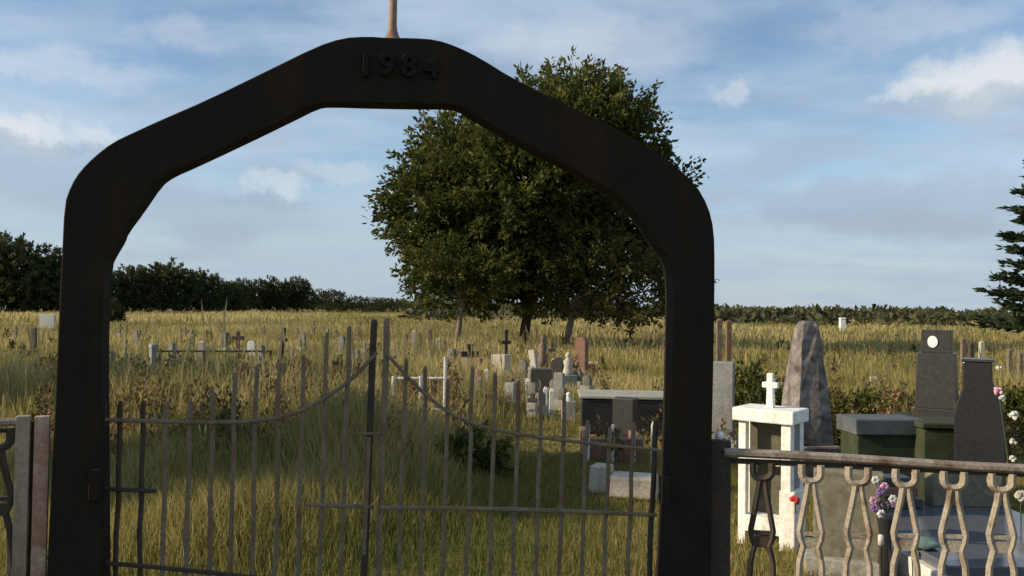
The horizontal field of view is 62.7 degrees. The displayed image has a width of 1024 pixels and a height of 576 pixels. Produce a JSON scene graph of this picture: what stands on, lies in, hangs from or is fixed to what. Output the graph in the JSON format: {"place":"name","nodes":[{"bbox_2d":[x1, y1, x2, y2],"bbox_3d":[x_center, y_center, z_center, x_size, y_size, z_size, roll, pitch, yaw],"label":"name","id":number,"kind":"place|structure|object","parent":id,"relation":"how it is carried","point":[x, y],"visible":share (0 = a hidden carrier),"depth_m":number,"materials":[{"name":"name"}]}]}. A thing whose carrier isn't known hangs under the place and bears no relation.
{"place":"outdoors","nodes":[
{"label":"outdoors","id":0,"kind":"place"},
{"bbox_2d":[0,300,1023,575],"bbox_3d":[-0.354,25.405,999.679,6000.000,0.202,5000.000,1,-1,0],"label":"ground","id":1,"kind":"structure","parent":0,"point":[572,448],"depth_m":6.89,"materials":[{"name":"green plant"}]},
{"bbox_2d":[0,415,50,575],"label":"iron fence","id":2,"kind":"object","parent":1,"relation":"on","point":[25,539],"visible":1,"depth_m":3.82,"materials":[{"name":"metal"}]},
{"bbox_2d":[0,229,60,312],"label":"distant tree","id":3,"kind":"object","parent":1,"relation":"on","point":[11,289],"visible":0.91,"depth_m":116.40,"materials":[{"name":"green plant"}]},
{"bbox_2d":[2,243,61,311],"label":"distant tree","id":4,"kind":"object","parent":1,"relation":"on","point":[56,253],"visible":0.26,"depth_m":120.12,"materials":[{"name":"green plant"}]},
{"bbox_2d":[31,327,36,357],"bbox_3d":[-12.508,1.532,21.966,0.126,1.034,0.126,1,-1,0],"label":"grave post","id":5,"kind":"object","parent":1,"relation":"on","point":[34,333],"visible":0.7,"depth_m":21.92,"materials":[{"name":"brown wood"}]},
{"bbox_2d":[39,314,58,330],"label":"headstone","id":6,"kind":"object","parent":1,"relation":"on","point":[46,319],"visible":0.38,"depth_m":45.83,"materials":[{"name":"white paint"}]},
{"bbox_2d":[35,259,131,311],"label":"distant tree","id":7,"kind":"object","parent":1,"relation":"on","point":[114,282],"visible":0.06,"depth_m":126.22,"materials":[{"name":"green plant"}]},
{"bbox_2d":[110,298,126,322],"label":"distant tree","id":8,"kind":"object","parent":1,"relation":"on","point":[117,311],"visible":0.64,"depth_m":59.65,"materials":[{"name":"green plant"}]},
{"bbox_2d":[117,324,122,337],"bbox_3d":[-17.727,1.967,37.958,0.290,0.680,0.185,0,-1,15],"label":"grave cross","id":9,"kind":"object","parent":1,"relation":"on","point":[119,327],"visible":0.63,"depth_m":37.92,"materials":[{"name":"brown wood"}]},
{"bbox_2d":[130,330,139,347],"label":"headstone","id":10,"kind":"object","parent":1,"relation":"on","point":[135,332],"visible":0.52,"depth_m":29.91,"materials":[{"name":"stone"}]},
{"bbox_2d":[111,263,163,312],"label":"distant tree","id":11,"kind":"object","parent":1,"relation":"on","point":[126,284],"visible":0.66,"depth_m":131.26,"materials":[{"name":"green plant"}]},
{"bbox_2d":[148,344,157,368],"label":"grave pillar","id":12,"kind":"structure","parent":1,"relation":"on","point":[153,350],"depth_m":15.92,"materials":[{"name":"stone"}]},
{"bbox_2d":[125,256,205,311],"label":"distant tree","id":13,"kind":"object","parent":1,"relation":"on","point":[169,285],"visible":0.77,"depth_m":134.38,"materials":[{"name":"green plant"}]},
{"bbox_2d":[166,343,178,363],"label":"headstone","id":14,"kind":"object","parent":1,"relation":"on","point":[171,346],"visible":0.34,"depth_m":20.91,"materials":[{"name":"stone"}]},
{"bbox_2d":[197,341,205,365],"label":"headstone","id":15,"kind":"object","parent":1,"relation":"on","point":[201,344],"visible":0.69,"depth_m":19.90,"materials":[{"name":"stone"}]},
{"bbox_2d":[170,266,236,311],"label":"distant tree","id":16,"kind":"object","parent":1,"relation":"on","point":[211,281],"visible":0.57,"depth_m":139.23,"materials":[{"name":"green plant"}]},
{"bbox_2d":[157,349,271,374],"bbox_3d":[-5.304,1.514,14.966,2.040,0.838,0.044,1,-1,0],"label":"grave railing","id":17,"kind":"object","parent":1,"relation":"on","point":[269,351],"visible":0.36,"depth_m":14.96,"materials":[{"name":"metal"}]},
{"bbox_2d":[218,333,229,349],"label":"headstone","id":18,"kind":"object","parent":1,"relation":"on","point":[226,343],"visible":0.46,"depth_m":27.89,"materials":[{"name":"stone"}]},
{"bbox_2d":[207,281,249,311],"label":"distant tree","id":19,"kind":"object","parent":1,"relation":"on","point":[238,289],"visible":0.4,"depth_m":145.36,"materials":[{"name":"green plant"}]},
{"bbox_2d":[231,331,244,356],"bbox_3d":[-8.473,1.743,25.963,0.396,0.815,0.254,1,-1,-20],"label":"grave cross","id":20,"kind":"object","parent":1,"relation":"on","point":[237,337],"visible":0.66,"depth_m":25.91,"materials":[{"name":"brown stone"}]},
{"bbox_2d":[229,277,263,310],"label":"distant tree","id":21,"kind":"object","parent":1,"relation":"on","point":[252,292],"visible":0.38,"depth_m":188.76,"materials":[{"name":"green plant"}]},
{"bbox_2d":[246,341,255,359],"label":"headstone","id":22,"kind":"object","parent":1,"relation":"on","point":[250,344],"visible":0.37,"depth_m":23.91,"materials":[{"name":"stone"}]},
{"bbox_2d":[256,345,266,366],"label":"headstone","id":23,"kind":"object","parent":1,"relation":"on","point":[260,347],"visible":0.34,"depth_m":19.92,"materials":[{"name":"stone"}]},
{"bbox_2d":[248,274,291,311],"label":"distant tree","id":24,"kind":"object","parent":1,"relation":"on","point":[270,294],"visible":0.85,"depth_m":193.35,"materials":[{"name":"green plant"}]},
{"bbox_2d":[276,327,287,364],"bbox_3d":[-5.737,1.527,20.933,0.280,1.090,0.179,8,3,35],"label":"grave cross","id":25,"kind":"object","parent":1,"relation":"on","point":[281,350],"visible":0.56,"depth_m":20.90,"materials":[{"name":"wood"}]},
{"bbox_2d":[279,275,323,311],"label":"distant tree","id":26,"kind":"object","parent":1,"relation":"on","point":[299,297],"visible":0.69,"depth_m":198.77,"materials":[{"name":"green plant"}]},
{"bbox_2d":[297,332,306,350],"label":"headstone","id":27,"kind":"object","parent":1,"relation":"on","point":[303,336],"visible":0.4,"depth_m":28.90,"materials":[{"name":"stone"}]},
{"bbox_2d":[305,288,354,311],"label":"distant tree","id":28,"kind":"object","parent":1,"relation":"on","point":[328,300],"visible":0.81,"depth_m":213.94,"materials":[{"name":"green plant"}]},
{"bbox_2d":[336,336,345,355],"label":"headstone","id":29,"kind":"object","parent":1,"relation":"on","point":[341,339],"visible":0.47,"depth_m":25.91,"materials":[{"name":"stone"}]},
{"bbox_2d":[352,350,360,366],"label":"headstone","id":30,"kind":"object","parent":1,"relation":"on","point":[357,353],"visible":0.28,"depth_m":17.91,"materials":[{"name":"stone"}]},
{"bbox_2d":[337,295,380,311],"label":"distant tree","id":31,"kind":"object","parent":1,"relation":"on","point":[359,303],"visible":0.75,"depth_m":224.08,"materials":[{"name":"green plant"}]},
{"bbox_2d":[47,0,714,575],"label":"gate arch","id":32,"kind":"structure","parent":1,"relation":"on","point":[121,182],"depth_m":4.12,"materials":[{"name":"black paint"}]},
{"bbox_2d":[105,319,378,575],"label":"gate leaf","id":33,"kind":"object","parent":32,"relation":"attached to","point":[165,421],"visible":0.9,"depth_m":4.03,"materials":[{"name":"metal"}]},
{"bbox_2d":[376,318,658,575],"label":"gate leaf","id":34,"kind":"object","parent":32,"relation":"attached to","point":[515,509],"visible":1,"depth_m":4.23,"materials":[{"name":"metal"}]},
{"bbox_2d":[362,297,410,311],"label":"distant tree","id":35,"kind":"object","parent":1,"relation":"on","point":[385,306],"visible":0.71,"depth_m":234.16,"materials":[{"name":"green plant"}]},
{"bbox_2d":[412,330,415,354],"bbox_3d":[-3.030,1.790,25.964,0.124,0.972,0.124,1,-1,0],"label":"grave post","id":36,"kind":"object","parent":1,"relation":"on","point":[413,334],"visible":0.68,"depth_m":25.92,"materials":[{"name":"stone"}]},
{"bbox_2d":[391,357,446,413],"bbox_3d":[-1.157,1.369,10.470,0.691,1.030,0.044,1,-1,0],"label":"grave railing","id":37,"kind":"object","parent":1,"relation":"on","point":[443,378],"visible":0.41,"depth_m":10.46,"materials":[{"name":"white metal"}]},
{"bbox_2d":[428,329,431,347],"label":"grave post","id":38,"kind":"object","parent":1,"relation":"on","point":[430,335],"visible":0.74,"depth_m":26.91,"materials":[{"name":"brown wood"}]},
{"bbox_2d":[448,349,456,361],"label":"headstone","id":39,"kind":"object","parent":1,"relation":"on","point":[454,351],"visible":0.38,"depth_m":18.93,"materials":[{"name":"stone"}]},
{"bbox_2d":[397,230,530,345],"bbox_3d":[-1.795,0.163,31.454,5.032,4.761,3.210,1,-1,0],"label":"broadleaf tree","id":40,"kind":"object","parent":1,"relation":"on","point":[459,277],"visible":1,"depth_m":31.11,"materials":[{"name":"green plant"}]},
{"bbox_2d":[461,344,478,357],"bbox_3d":[-0.929,1.654,18.466,0.388,0.846,0.248,1,-1,-10],"label":"grave cross","id":41,"kind":"object","parent":1,"relation":"on","point":[464,353],"visible":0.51,"depth_m":18.42,"materials":[{"name":"metal"}]},
{"bbox_2d":[466,358,482,371],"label":"headstone","id":42,"kind":"object","parent":1,"relation":"on","point":[472,360],"visible":0.14,"depth_m":16.93,"materials":[{"name":"brown stone"}]},
{"bbox_2d":[431,418,520,482],"bbox_3d":[-0.388,1.537,7.971,0.964,0.598,0.911,1,-1,0],"label":"shrub","id":43,"kind":"object","parent":1,"relation":"on","point":[481,456],"visible":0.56,"depth_m":7.82,"materials":[{"name":"green plant"}]},
{"bbox_2d":[491,354,510,372],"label":"headstone","id":44,"kind":"object","parent":1,"relation":"on","point":[505,357],"visible":0.21,"depth_m":16.87,"materials":[{"name":"white stone"}]},
{"bbox_2d":[501,330,510,353],"bbox_3d":[-0.144,1.557,19.969,0.229,1.135,0.146,1,-1,-20],"label":"grave cross","id":45,"kind":"object","parent":1,"relation":"on","point":[505,342],"visible":0.59,"depth_m":19.95,"materials":[{"name":"metal"}]},
{"bbox_2d":[503,382,516,409],"bbox_3d":[-0.017,1.715,13.363,0.224,0.426,0.240,0,-2,30],"label":"headstone","id":46,"kind":"object","parent":1,"relation":"on","point":[510,387],"visible":0.48,"depth_m":13.30,"materials":[{"name":"grey stone"}]},
{"bbox_2d":[2,328,1023,464],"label":"dead weeds","id":47,"kind":"object","parent":1,"relation":"on","point":[47,400],"visible":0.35,"depth_m":10.43,"materials":[{"name":"brown plant"}]},
{"bbox_2d":[2,300,1023,327],"bbox_3d":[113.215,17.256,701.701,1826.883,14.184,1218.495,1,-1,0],"label":"scrubland","id":48,"kind":"structure","parent":1,"relation":"on","point":[816,314],"depth_m":106.99,"materials":[{"name":"green plant"}]},
{"bbox_2d":[519,360,527,375],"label":"headstone","id":49,"kind":"object","parent":1,"relation":"on","point":[523,364],"visible":0.33,"depth_m":17.91,"materials":[{"name":"stone"}]},
{"bbox_2d":[526,382,537,402],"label":"headstone","id":50,"kind":"object","parent":1,"relation":"on","point":[535,384],"visible":0.41,"depth_m":13.91,"materials":[{"name":"stone"}]},
{"bbox_2d":[527,393,537,418],"bbox_3d":[0.301,1.752,12.362,0.142,0.395,0.112,0,-1,20],"label":"gravestone","id":51,"kind":"object","parent":1,"relation":"on","point":[532,406],"visible":0.84,"depth_m":12.32,"materials":[{"name":"stone"}]},
{"bbox_2d":[528,349,538,367],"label":"headstone","id":52,"kind":"object","parent":1,"relation":"on","point":[533,358],"visible":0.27,"depth_m":18.56,"materials":[{"name":"stone"}]},
{"bbox_2d":[361,44,708,343],"bbox_3d":[1.068,-3.724,34.136,14.571,12.728,9.311,1,-1,0],"label":"broadleaf tree","id":53,"kind":"object","parent":1,"relation":"on","point":[472,182],"visible":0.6,"depth_m":32.83,"materials":[{"name":"green plant"}]},
{"bbox_2d":[535,392,547,415],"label":"headstone","id":54,"kind":"object","parent":1,"relation":"on","point":[545,408],"visible":0.38,"depth_m":12.53,"materials":[{"name":"stone"}]},
{"bbox_2d":[531,368,552,390],"bbox_3d":[0.545,1.737,15.463,0.518,0.499,0.400,1,-1,10],"label":"headstone","id":55,"kind":"object","parent":1,"relation":"on","point":[544,376],"visible":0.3,"depth_m":15.36,"materials":[{"name":"stone"}]},
{"bbox_2d":[538,335,549,368],"bbox_3d":[0.694,1.569,18.968,0.306,1.006,0.282,1,-1,0],"label":"grave statue","id":56,"kind":"object","parent":1,"relation":"on","point":[542,356],"visible":0.64,"depth_m":18.90,"materials":[{"name":"beige stone"}]},
{"bbox_2d":[543,387,547,404],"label":"grave post","id":57,"kind":"object","parent":1,"relation":"on","point":[545,390],"visible":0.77,"depth_m":12.93,"materials":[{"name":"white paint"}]},
{"bbox_2d":[548,379,553,398],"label":"headstone","id":58,"kind":"object","parent":1,"relation":"on","point":[551,384],"visible":0.14,"depth_m":14.52,"materials":[{"name":"stone"}]},
{"bbox_2d":[547,342,555,358],"bbox_3d":[1.034,1.805,21.964,0.230,0.765,0.148,1,-1,-15],"label":"grave cross","id":59,"kind":"object","parent":1,"relation":"on","point":[551,350],"visible":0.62,"depth_m":21.94,"materials":[{"name":"stone"}]},
{"bbox_2d":[549,388,553,417],"bbox_3d":[0.604,1.769,12.762,0.085,0.488,0.085,1,-1,0],"label":"grave post","id":60,"kind":"object","parent":1,"relation":"on","point":[551,399],"visible":0.8,"depth_m":12.72,"materials":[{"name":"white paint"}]},
{"bbox_2d":[550,357,563,375],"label":"headstone","id":61,"kind":"object","parent":1,"relation":"on","point":[557,364],"visible":0.38,"depth_m":18.17,"materials":[{"name":"stone"}]},
{"bbox_2d":[554,372,564,400],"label":"headstone","id":62,"kind":"object","parent":1,"relation":"on","point":[559,380],"visible":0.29,"depth_m":13.53,"materials":[{"name":"grey stone"}]},
{"bbox_2d":[554,387,566,410],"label":"headstone","id":63,"kind":"object","parent":1,"relation":"on","point":[561,391],"visible":0.62,"depth_m":13.30,"materials":[{"name":"stone"}]},
{"bbox_2d":[561,392,575,420],"bbox_3d":[0.819,1.709,12.163,0.196,0.405,0.181,1,-1,0],"label":"headstone","id":64,"kind":"object","parent":1,"relation":"on","point":[570,407],"visible":0.79,"depth_m":12.07,"materials":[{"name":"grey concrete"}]},
{"bbox_2d":[563,352,576,387],"bbox_3d":[1.135,1.662,16.966,0.316,0.737,0.291,1,-1,-10],"label":"grave statue","id":65,"kind":"object","parent":1,"relation":"on","point":[570,377],"visible":0.77,"depth_m":16.87,"materials":[{"name":"white stone"}]},
{"bbox_2d":[150,297,1003,312],"bbox_3d":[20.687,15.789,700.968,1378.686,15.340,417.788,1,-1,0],"label":"distant wood","id":66,"kind":"object","parent":1,"relation":"on","point":[890,308],"visible":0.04,"depth_m":600.32,"materials":[{"name":"green plant"}]},
{"bbox_2d":[574,369,582,387],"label":"headstone","id":67,"kind":"object","parent":1,"relation":"on","point":[578,372],"visible":0.56,"depth_m":16.89,"materials":[{"name":"stone"}]},
{"bbox_2d":[573,337,588,373],"bbox_3d":[1.663,1.635,19.967,0.334,0.949,0.500,0,-2,25],"label":"headstone","id":68,"kind":"object","parent":1,"relation":"on","point":[582,348],"visible":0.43,"depth_m":19.86,"materials":[{"name":"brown stone"}]},
{"bbox_2d":[580,376,593,388],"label":"headstone","id":69,"kind":"object","parent":1,"relation":"on","point":[587,382],"visible":0.59,"depth_m":15.90,"materials":[{"name":"stone"}]},
{"bbox_2d":[588,463,613,494],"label":"concrete block","id":70,"kind":"structure","parent":1,"relation":"on","point":[597,477],"depth_m":7.37,"materials":[{"name":"grey concrete"}]},
{"bbox_2d":[579,424,642,462],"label":"grave kerb","id":71,"kind":"structure","parent":1,"relation":"on","point":[598,452],"depth_m":8.81,"materials":[{"name":"grey stone"}]},
{"bbox_2d":[514,225,719,348],"bbox_3d":[4.044,0.090,32.524,7.884,5.102,3.745,1,-1,0],"label":"broadleaf tree","id":72,"kind":"object","parent":1,"relation":"on","point":[615,287],"visible":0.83,"depth_m":32.05,"materials":[{"name":"green plant"}]},
{"bbox_2d":[578,389,662,433],"bbox_3d":[1.482,1.649,11.264,1.180,0.480,0.860,1,-1,3],"label":"tomb","id":73,"kind":"object","parent":1,"relation":"on","point":[593,402],"visible":0.65,"depth_m":10.88,"materials":[{"name":"black stone"}]},
{"bbox_2d":[613,396,643,446],"bbox_3d":[1.290,1.553,9.566,0.346,0.607,0.320,0,-2,30],"label":"headstone","id":74,"kind":"object","parent":1,"relation":"on","point":[625,412],"visible":0.41,"depth_m":9.50,"materials":[{"name":"stone"}]},
{"bbox_2d":[609,471,658,499],"bbox_3d":[1.055,1.709,7.281,0.418,0.180,0.298,0,-1,14],"label":"kerb stone","id":75,"kind":"object","parent":1,"relation":"on","point":[619,483],"visible":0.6,"depth_m":7.16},
{"bbox_2d":[716,318,721,360],"bbox_3d":[3.688,1.324,14.974,0.100,1.569,0.100,1,-1,0],"label":"grave post","id":76,"kind":"object","parent":1,"relation":"on","point":[718,339],"visible":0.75,"depth_m":14.94,"materials":[{"name":"brown wood"}]},
{"bbox_2d":[712,361,738,447],"bbox_3d":[2.389,1.356,9.571,0.370,1.032,0.400,0,-1,20],"label":"headstone","id":77,"kind":"object","parent":1,"relation":"on","point":[723,404],"visible":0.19,"depth_m":9.47,"materials":[{"name":"grey stone"}]},
{"bbox_2d":[725,320,731,360],"bbox_3d":[3.962,1.353,15.373,0.103,1.537,0.103,1,-1,0],"label":"grave post","id":78,"kind":"object","parent":1,"relation":"on","point":[728,352],"visible":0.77,"depth_m":15.34,"materials":[{"name":"orange wood"}]},
{"bbox_2d":[733,355,782,434],"bbox_3d":[3.121,1.417,10.926,1.037,1.076,0.957,0,-2,36],"label":"shrub","id":79,"kind":"object","parent":1,"relation":"on","point":[754,383],"visible":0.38,"depth_m":10.83,"materials":[{"name":"green plant"}]},
{"bbox_2d":[750,388,776,405],"bbox_3d":[2.977,1.525,9.607,0.647,0.794,0.659,1,-1,-17],"label":"shrub","id":80,"kind":"object","parent":1,"relation":"on","point":[763,401],"visible":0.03,"depth_m":9.62,"materials":[{"name":"green plant"}]},
{"bbox_2d":[732,373,808,552],"bbox_3d":[1.777,1.195,5.772,0.430,1.215,0.310,0,-2,38],"label":"grave shrine","id":81,"kind":"object","parent":1,"relation":"on","point":[770,425],"visible":0.72,"depth_m":5.74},
{"bbox_2d":[789,495,799,513],"bbox_3d":[1.814,1.390,5.393,0.065,0.122,0.046,0,-1,15],"label":"flower","id":82,"kind":"object","parent":81,"relation":"attached to","point":[794,499],"visible":1,"depth_m":5.38,"materials":[{"name":"red plant"}]},
{"bbox_2d":[781,321,840,483],"bbox_3d":[2.861,1.093,8.177,0.480,1.545,0.480,1,-1,-11],"label":"obelisk","id":83,"kind":"object","parent":1,"relation":"on","point":[805,384],"visible":0.69,"depth_m":8.04,"materials":[{"name":"stone"}]},
{"bbox_2d":[832,419,840,445],"bbox_3d":[3.849,1.696,9.527,0.770,0.472,0.902,2,-2,-33],"label":"shrub","id":84,"kind":"object","parent":1,"relation":"on","point":[836,432],"visible":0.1,"depth_m":9.46,"materials":[{"name":"green plant"}]},
{"bbox_2d":[838,318,845,331],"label":"grave pillar","id":85,"kind":"structure","parent":1,"relation":"on","point":[842,322],"depth_m":61.80,"materials":[{"name":"stone"}]},
{"bbox_2d":[804,467,884,575],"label":"headstone","id":86,"kind":"object","parent":1,"relation":"on","point":[834,486],"visible":0.49,"depth_m":5.07,"materials":[{"name":"grey stone"}]},
{"bbox_2d":[828,386,892,420],"bbox_3d":[4.712,1.685,11.917,1.398,0.631,1.287,1,-1,0],"label":"shrub","id":87,"kind":"object","parent":1,"relation":"on","point":[862,397],"visible":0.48,"depth_m":11.69,"materials":[{"name":"green plant"}]},
{"bbox_2d":[709,431,1023,575],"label":"iron fence","id":88,"kind":"object","parent":1,"relation":"on","point":[723,452],"visible":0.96,"depth_m":4.26,"materials":[{"name":"metal"}]},
{"bbox_2d":[877,534,883,575],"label":"candle lantern","id":89,"kind":"object","parent":1,"relation":"on","point":[880,544],"visible":1,"depth_m":4.86,"materials":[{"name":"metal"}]},
{"bbox_2d":[836,414,925,476],"bbox_3d":[3.319,1.504,7.572,0.640,0.686,0.400,1,-1,-3],"label":"tomb","id":90,"kind":"object","parent":1,"relation":"on","point":[892,435],"visible":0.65,"depth_m":7.40,"materials":[{"name":"stone"}]},
{"bbox_2d":[869,476,896,575],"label":"flower vase","id":91,"kind":"object","parent":1,"relation":"on","point":[885,516],"visible":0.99,"depth_m":4.94,"materials":[{"name":"black stone"}]},
{"bbox_2d":[866,383,914,411],"bbox_3d":[5.700,1.728,12.431,1.255,0.598,1.015,0,-1,13],"label":"shrub","id":92,"kind":"object","parent":1,"relation":"on","point":[900,397],"visible":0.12,"depth_m":12.38,"materials":[{"name":"green plant"}]},
{"bbox_2d":[893,329,958,416],"bbox_3d":[4.743,1.197,9.376,0.950,1.465,0.620,0,-2,34],"label":"headstone","id":93,"kind":"object","parent":1,"relation":"on","point":[936,391],"visible":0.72,"depth_m":9.29,"materials":[{"name":"stone"}]},
{"bbox_2d":[914,417,953,498],"bbox_3d":[3.815,1.506,7.438,0.560,0.669,0.460,1,-1,2],"label":"tomb","id":94,"kind":"object","parent":1,"relation":"on","point":[934,437],"visible":0.23,"depth_m":7.24,"materials":[{"name":"stone"}]},
{"bbox_2d":[884,472,1023,575],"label":"ledger grave","id":95,"kind":"object","parent":1,"relation":"on","point":[977,493],"visible":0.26,"depth_m":5.48,"materials":[{"name":"white stone"}]},
{"bbox_2d":[960,338,965,372],"bbox_3d":[11.261,1.802,20.967,0.120,1.109,0.120,1,-1,0],"label":"grave post","id":96,"kind":"object","parent":1,"relation":"on","point":[962,347],"visible":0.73,"depth_m":20.93,"materials":[{"name":"stone"}]},
{"bbox_2d":[968,343,973,357],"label":"grave post","id":97,"kind":"object","parent":1,"relation":"on","point":[971,349],"visible":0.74,"depth_m":19.93,"materials":[{"name":"stone"}]},
{"bbox_2d":[954,357,1005,505],"bbox_3d":[3.884,1.204,6.976,0.370,1.233,0.245,0,-2,30],"label":"headstone","id":98,"kind":"object","parent":1,"relation":"on","point":[978,432],"visible":0.77,"depth_m":6.89,"materials":[{"name":"black stone"}]},
{"bbox_2d":[978,341,984,357],"bbox_3d":[12.279,1.893,21.965,0.126,1.003,0.126,1,-1,0],"label":"grave post","id":99,"kind":"object","parent":1,"relation":"on","point":[981,345],"visible":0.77,"depth_m":21.92,"materials":[{"name":"stone"}]},
{"bbox_2d":[947,160,1023,333],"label":"conifer","id":100,"kind":"object","parent":1,"relation":"on","point":[1013,295],"visible":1,"depth_m":43.01,"materials":[{"name":"green plant"}]},
{"bbox_2d":[993,366,1018,483],"bbox_3d":[3.868,1.211,6.573,0.198,1.200,0.070,1,-1,0],"label":"flower stake","id":101,"kind":"object","parent":1,"relation":"on","point":[1014,415],"visible":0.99,"depth_m":6.57,"materials":[{"name":"white plant"}]},
{"bbox_2d":[1006,349,1012,379],"bbox_3d":[10.643,1.791,17.966,0.103,0.973,0.103,1,-1,0],"label":"grave post","id":102,"kind":"object","parent":1,"relation":"on","point":[1009,355],"visible":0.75,"depth_m":17.93,"materials":[{"name":"stone"}]},
{"bbox_2d":[999,384,1023,451],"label":"shrub","id":103,"kind":"object","parent":1,"relation":"on","point":[1013,402],"visible":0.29,"depth_m":10.02,"materials":[{"name":"green plant"}]},
{"bbox_2d":[1014,490,1023,522],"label":"flower stake","id":104,"kind":"object","parent":1,"relation":"on","point":[1019,495],"visible":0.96,"depth_m":5.56,"materials":[{"name":"plastic"}]},
{"bbox_2d":[1017,352,1022,378],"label":"grave post","id":105,"kind":"object","parent":1,"relation":"on","point":[1020,368],"visible":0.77,"depth_m":16.93,"materials":[{"name":"brown wood"}]},
{"bbox_2d":[0,0,1023,311],"label":"sky","id":106,"kind":"structure","parent":0,"point":[859,153],"materials":[{"name":"blue"}]},
{"bbox_2d":[524,367,533,382],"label":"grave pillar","id":107,"kind":"structure","parent":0,"point":[529,370],"depth_m":16.43,"materials":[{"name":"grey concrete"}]},
{"bbox_2d":[912,536,940,549],"bbox_3d":[2.403,1.498,4.918,0.213,0.080,0.143,1,-1,0],"label":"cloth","id":108,"kind":"object","parent":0,"point":[928,543],"visible":0.64,"depth_m":4.87,"materials":[{"name":"teal fabric"}]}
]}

